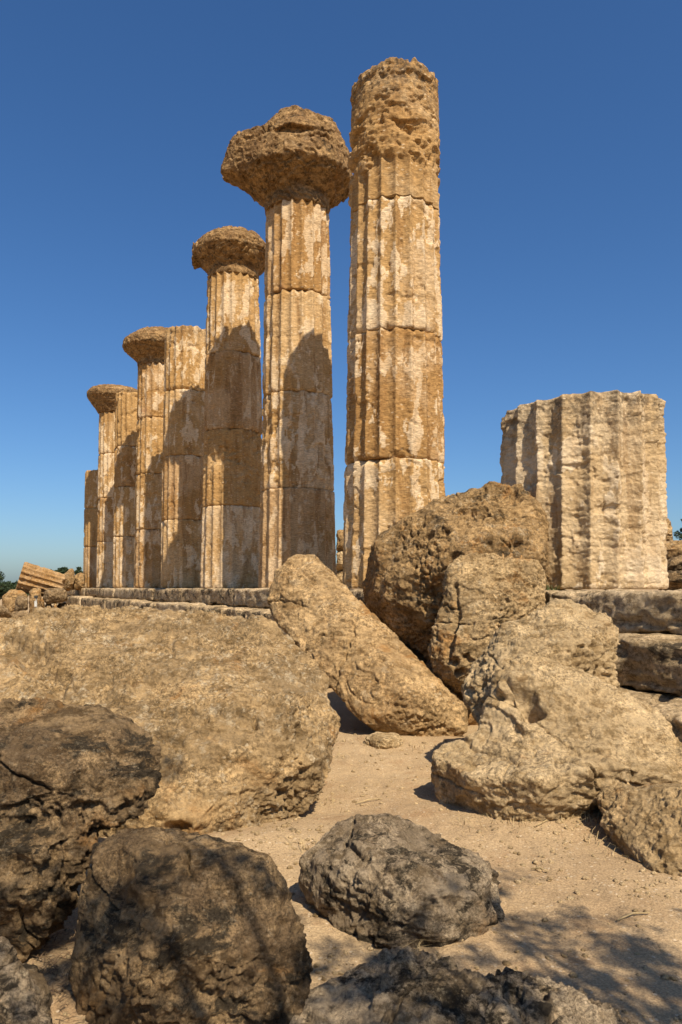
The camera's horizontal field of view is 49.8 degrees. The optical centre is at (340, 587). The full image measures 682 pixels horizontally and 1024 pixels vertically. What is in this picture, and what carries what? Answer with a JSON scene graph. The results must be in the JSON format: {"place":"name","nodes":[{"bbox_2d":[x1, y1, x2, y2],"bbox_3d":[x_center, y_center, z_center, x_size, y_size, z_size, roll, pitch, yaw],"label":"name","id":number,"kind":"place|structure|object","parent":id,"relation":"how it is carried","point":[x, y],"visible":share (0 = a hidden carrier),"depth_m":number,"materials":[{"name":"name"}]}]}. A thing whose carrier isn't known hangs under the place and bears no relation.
{"place":"outdoors","nodes":[
{"label":"outdoors","id":0,"kind":"place"},
{"bbox_2d":[336,570,342,583],"bbox_3d":[0.140,-0.273,24.389,0.742,0.692,1.084,0,0,0],"label":"fallen block","id":1,"kind":"object","parent":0,"point":[339,574],"depth_m":24.01,"materials":[{"name":"stone"}]},
{"bbox_2d":[336,551,342,570],"bbox_3d":[0.176,-0.888,24.428,0.695,0.719,1.028,0,0,0],"label":"fallen block","id":2,"kind":"object","parent":1,"relation":"on","point":[339,563],"depth_m":24.00,"materials":[{"name":"stone"}]},
{"bbox_2d":[336,530,343,551],"bbox_3d":[0.176,-1.558,24.420,0.681,0.794,1.052,0,0,0],"label":"fallen block","id":3,"kind":"object","parent":2,"relation":"on","point":[340,541],"depth_m":24.01,"materials":[{"name":"stone"}]},
{"bbox_2d":[0,589,681,1023],"bbox_3d":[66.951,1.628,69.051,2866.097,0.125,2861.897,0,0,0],"label":"ground","id":4,"kind":"structure","parent":0,"point":[612,947],"depth_m":3.88,"materials":[{"name":"beige sand"}]},
{"bbox_2d":[0,605,11,617],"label":"slab","id":5,"kind":"object","parent":4,"relation":"on","point":[4,612],"depth_m":32.97,"materials":[{"name":"beige stone"}]},
{"bbox_2d":[0,571,12,599],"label":"tree","id":6,"kind":"object","parent":4,"relation":"on","point":[4,586],"visible":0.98,"depth_m":59.81,"materials":[{"name":"green plant"}]},
{"bbox_2d":[2,589,27,617],"bbox_3d":[-16.639,0.857,37.456,1.238,1.621,1.638,0,0,-25],"label":"boulder","id":7,"kind":"object","parent":4,"relation":"on","point":[9,597],"visible":0.47,"depth_m":36.93,"materials":[{"name":"stone"}]},
{"bbox_2d":[9,580,28,595],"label":"tree","id":8,"kind":"object","parent":4,"relation":"on","point":[14,585],"visible":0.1,"depth_m":77.18,"materials":[{"name":"green plant"}]},
{"bbox_2d":[11,610,28,618],"bbox_3d":[-15.194,1.383,34.770,0.865,0.653,1.145,0,0,-23],"label":"fallen block","id":9,"kind":"object","parent":4,"relation":"on","point":[17,614],"depth_m":34.39,"materials":[{"name":"beige stone"}]},
{"bbox_2d":[14,595,27,610],"bbox_3d":[-15.582,0.777,35.774,0.618,0.798,1.120,0,0,-25],"label":"fallen block","id":10,"kind":"object","parent":4,"relation":"on","point":[21,603],"depth_m":35.41,"materials":[{"name":"brown stone"}]},
{"bbox_2d":[0,936,52,1023],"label":"boulder","id":11,"kind":"object","parent":4,"relation":"on","point":[25,995],"visible":1,"depth_m":2.46,"materials":[{"name":"grey stone"}]},
{"bbox_2d":[29,588,41,612],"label":"fallen block","id":12,"kind":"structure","parent":4,"relation":"on","point":[33,592],"depth_m":36.92,"materials":[{"name":"stone"}]},
{"bbox_2d":[16,562,65,596],"bbox_3d":[-15.529,-0.349,38.009,2.426,1.943,1.573,0,0,-24],"label":"fallen drum","id":13,"kind":"object","parent":12,"relation":"on","point":[32,576],"visible":0.77,"depth_m":37.45,"materials":[{"name":"brown stone"}]},
{"bbox_2d":[34,595,37,607],"bbox_3d":[-12.869,0.863,30.980,0.150,1.080,0.090,0,0,0],"label":"notice post","id":14,"kind":"object","parent":4,"relation":"on","point":[35,602],"visible":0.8,"depth_m":30.94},
{"bbox_2d":[31,928,84,1023],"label":"plant litter","id":15,"kind":"object","parent":4,"relation":"on","point":[55,969],"visible":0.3,"depth_m":3.06,"materials":[{"name":"brown plant"}]},
{"bbox_2d":[51,567,68,573],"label":"tree","id":16,"kind":"object","parent":4,"relation":"on","point":[62,570],"visible":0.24,"depth_m":74.64,"materials":[{"name":"green plant"}]},
{"bbox_2d":[74,566,82,574],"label":"tree","id":17,"kind":"object","parent":4,"relation":"on","point":[78,570],"visible":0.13,"depth_m":79.64,"materials":[{"name":"green plant"}]},
{"bbox_2d":[0,697,161,962],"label":"boulder","id":18,"kind":"object","parent":4,"relation":"on","point":[75,779],"visible":0.96,"depth_m":3.32,"materials":[{"name":"stone"}]},
{"bbox_2d":[0,603,340,836],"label":"boulder","id":19,"kind":"object","parent":4,"relation":"on","point":[237,718],"visible":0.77,"depth_m":5.74,"materials":[{"name":"beige stone"}]},
{"bbox_2d":[68,826,312,1023],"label":"boulder","id":20,"kind":"object","parent":4,"relation":"on","point":[176,926],"visible":0.98,"depth_m":2.67,"materials":[{"name":"stone"}]},
{"bbox_2d":[44,588,681,741],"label":"temple platform","id":21,"kind":"structure","parent":4,"relation":"on","point":[648,624],"depth_m":7.68,"materials":[{"name":"stone"}]},
{"bbox_2d":[57,603,66,607],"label":"fallen block","id":22,"kind":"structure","parent":21,"relation":"on","point":[59,605],"depth_m":37.46,"materials":[{"name":"brown stone"}]},
{"bbox_2d":[63,568,74,590],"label":"rock","id":23,"kind":"object","parent":21,"relation":"on","point":[69,574],"visible":0.71,"depth_m":40.42,"materials":[{"name":"stone"}]},
{"bbox_2d":[72,572,84,589],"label":"rock","id":24,"kind":"object","parent":21,"relation":"on","point":[79,583],"visible":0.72,"depth_m":41.13,"materials":[{"name":"stone"}]},
{"bbox_2d":[83,470,97,587],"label":"column","id":25,"kind":"structure","parent":21,"relation":"on","point":[90,532],"depth_m":42.16,"materials":[{"name":"brown stone"}]},
{"bbox_2d":[87,384,136,587],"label":"column","id":26,"kind":"structure","parent":21,"relation":"on","point":[101,398],"depth_m":38.09,"materials":[{"name":"stone"}]},
{"bbox_2d":[112,391,137,587],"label":"column","id":27,"kind":"structure","parent":21,"relation":"on","point":[125,440],"depth_m":34.02,"materials":[{"name":"stone"}]},
{"bbox_2d":[122,326,167,587],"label":"column","id":28,"kind":"structure","parent":21,"relation":"on","point":[144,348],"depth_m":29.96,"materials":[{"name":"brown stone"}]},
{"bbox_2d":[160,325,205,587],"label":"column","id":29,"kind":"structure","parent":21,"relation":"on","point":[183,425],"depth_m":25.91,"materials":[{"name":"stone"}]},
{"bbox_2d":[191,225,265,587],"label":"column","id":30,"kind":"structure","parent":21,"relation":"on","point":[229,260],"depth_m":21.87,"materials":[{"name":"stone"}]},
{"bbox_2d":[220,105,352,587],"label":"column","id":31,"kind":"structure","parent":21,"relation":"on","point":[288,170],"depth_m":17.80,"materials":[{"name":"brown stone"}]},
{"bbox_2d":[342,57,444,588],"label":"column","id":32,"kind":"structure","parent":21,"relation":"on","point":[394,453],"depth_m":13.71,"materials":[{"name":"stone"}]},
{"bbox_2d":[354,589,664,590],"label":"temple floor","id":33,"kind":"structure","parent":21,"relation":"on","point":[603,589],"depth_m":28.36,"materials":[{"name":"beige stone"}]},
{"bbox_2d":[658,570,681,590],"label":"fallen block","id":34,"kind":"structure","parent":33,"relation":"on","point":[675,579],"depth_m":12.63,"materials":[{"name":"stone"}]},
{"bbox_2d":[667,555,681,570],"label":"fallen block","id":35,"kind":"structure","parent":34,"relation":"on","point":[674,563],"depth_m":13.18,"materials":[{"name":"stone"}]},
{"bbox_2d":[666,540,681,559],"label":"fallen block","id":36,"kind":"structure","parent":35,"relation":"on","point":[674,548],"depth_m":14.01,"materials":[{"name":"stone"}]},
{"bbox_2d":[666,518,672,540],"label":"fallen block","id":37,"kind":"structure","parent":36,"relation":"on","point":[669,535],"depth_m":15.00,"materials":[{"name":"stone"}]},
{"bbox_2d":[546,585,560,589],"bbox_3d":[2.490,-0.009,8.764,0.361,0.077,0.264,0,0,-41],"label":"weed","id":38,"kind":"object","parent":21,"relation":"on","point":[548,588],"visible":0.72,"depth_m":8.73,"materials":[{"name":"green plant"}]},
{"bbox_2d":[500,390,668,588],"bbox_3d":[3.254,-1.208,9.946,2.178,2.456,2.167,0,0,0],"label":"column stump","id":39,"kind":"object","parent":21,"relation":"on","point":[587,470],"visible":0.84,"depth_m":9.04,"materials":[{"name":"stone"}]},
{"bbox_2d":[267,554,467,736],"bbox_3d":[0.129,0.659,8.897,3.035,2.204,1.290,0,0,43],"label":"boulder","id":40,"kind":"object","parent":4,"relation":"on","point":[382,676],"visible":0.93,"depth_m":8.33,"materials":[{"name":"stone"}]},
{"bbox_2d":[364,732,402,748],"bbox_3d":[0.445,1.586,7.600,0.412,0.173,0.468,0,0,0],"label":"stone","id":41,"kind":"object","parent":4,"relation":"on","point":[388,740],"visible":0.94,"depth_m":7.46,"materials":[{"name":"beige stone"}]},
{"bbox_2d":[298,813,504,948],"bbox_3d":[0.315,1.477,3.724,1.075,0.547,0.951,0,0,0],"label":"boulder","id":42,"kind":"object","parent":4,"relation":"on","point":[384,880],"visible":0.92,"depth_m":3.46,"materials":[{"name":"grey stone"}]},
{"bbox_2d":[425,660,477,724],"bbox_3d":[1.450,1.242,9.093,0.910,0.980,0.625,0,0,8],"label":"rock","id":43,"kind":"object","parent":4,"relation":"on","point":[471,721],"visible":0.05,"depth_m":8.85,"materials":[{"name":"stone"}]},
{"bbox_2d":[289,945,635,1023],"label":"boulder","id":44,"kind":"object","parent":4,"relation":"on","point":[407,984],"visible":0.94,"depth_m":2.61,"materials":[{"name":"grey stone"}]},
{"bbox_2d":[461,598,619,725],"bbox_3d":[1.798,0.867,6.527,1.456,1.544,1.044,0,0,0],"label":"rock","id":45,"kind":"object","parent":4,"relation":"on","point":[569,633],"visible":0.53,"depth_m":6.36,"materials":[{"name":"stone"}]},
{"bbox_2d":[431,654,681,821],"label":"boulder","id":46,"kind":"object","parent":4,"relation":"on","point":[549,740],"visible":0.9,"depth_m":5.44,"materials":[{"name":"stone"}]},
{"bbox_2d":[616,912,649,920],"bbox_3d":[1.437,1.618,3.631,0.208,0.013,0.032,0,0,-22],"label":"twig","id":47,"kind":"object","parent":4,"relation":"on","point":[627,915],"visible":1,"depth_m":3.64,"materials":[{"name":"wood"}]},
{"bbox_2d":[595,783,681,876],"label":"boulder","id":48,"kind":"object","parent":4,"relation":"on","point":[642,824],"visible":0.91,"depth_m":4.54,"materials":[{"name":"stone"}]},
{"bbox_2d":[673,519,681,539],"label":"tree","id":49,"kind":"object","parent":4,"relation":"on","point":[678,533],"visible":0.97,"depth_m":45.13,"materials":[{"name":"green plant"}]},
{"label":"fallen block","id":50,"kind":"object","parent":4,"relation":"on","visible":0},
{"bbox_2d":[40,597,44,607],"bbox_3d":[-14.937,0.824,36.705,0.266,0.678,0.678,0,0,-23],"label":"fallen block","id":51,"kind":"object","parent":50,"relation":"on","point":[42,604],"depth_m":36.54,"materials":[{"name":"stone"}]},
{"bbox_2d":[43,588,67,603],"bbox_3d":[-14.411,0.428,36.957,1.435,0.833,1.182,0,0,0],"label":"fallen block","id":52,"kind":"object","parent":50,"relation":"on","point":[53,595],"depth_m":36.53,"materials":[{"name":"brown stone"}]},
{"bbox_2d":[0,0,681,582],"label":"sky","id":53,"kind":"structure","parent":0,"point":[560,175],"materials":[{"name":"blue"}]},
{"bbox_2d":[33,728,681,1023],"bbox_3d":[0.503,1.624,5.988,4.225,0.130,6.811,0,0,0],"label":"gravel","id":54,"kind":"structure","parent":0,"point":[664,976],"depth_m":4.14,"materials":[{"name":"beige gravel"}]},
{"bbox_2d":[276,733,630,958],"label":"dry grass","id":55,"kind":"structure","parent":0,"point":[622,855],"depth_m":4.97,"materials":[{"name":"plant"}]},
{"bbox_2d":[362,481,549,659],"bbox_3d":[1.405,-0.169,9.425,2.257,2.360,1.955,0,0,0],"label":"boulder","id":56,"kind":"object","parent":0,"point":[412,556],"visible":0.64,"depth_m":8.95,"materials":[{"name":"stone"}]},
{"bbox_2d":[427,552,546,692],"bbox_3d":[1.698,0.390,8.404,1.421,1.635,0.747,0,0,0],"label":"rock","id":57,"kind":"object","parent":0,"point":[485,595],"visible":0.75,"depth_m":8.23,"materials":[{"name":"stone"}]}
]}

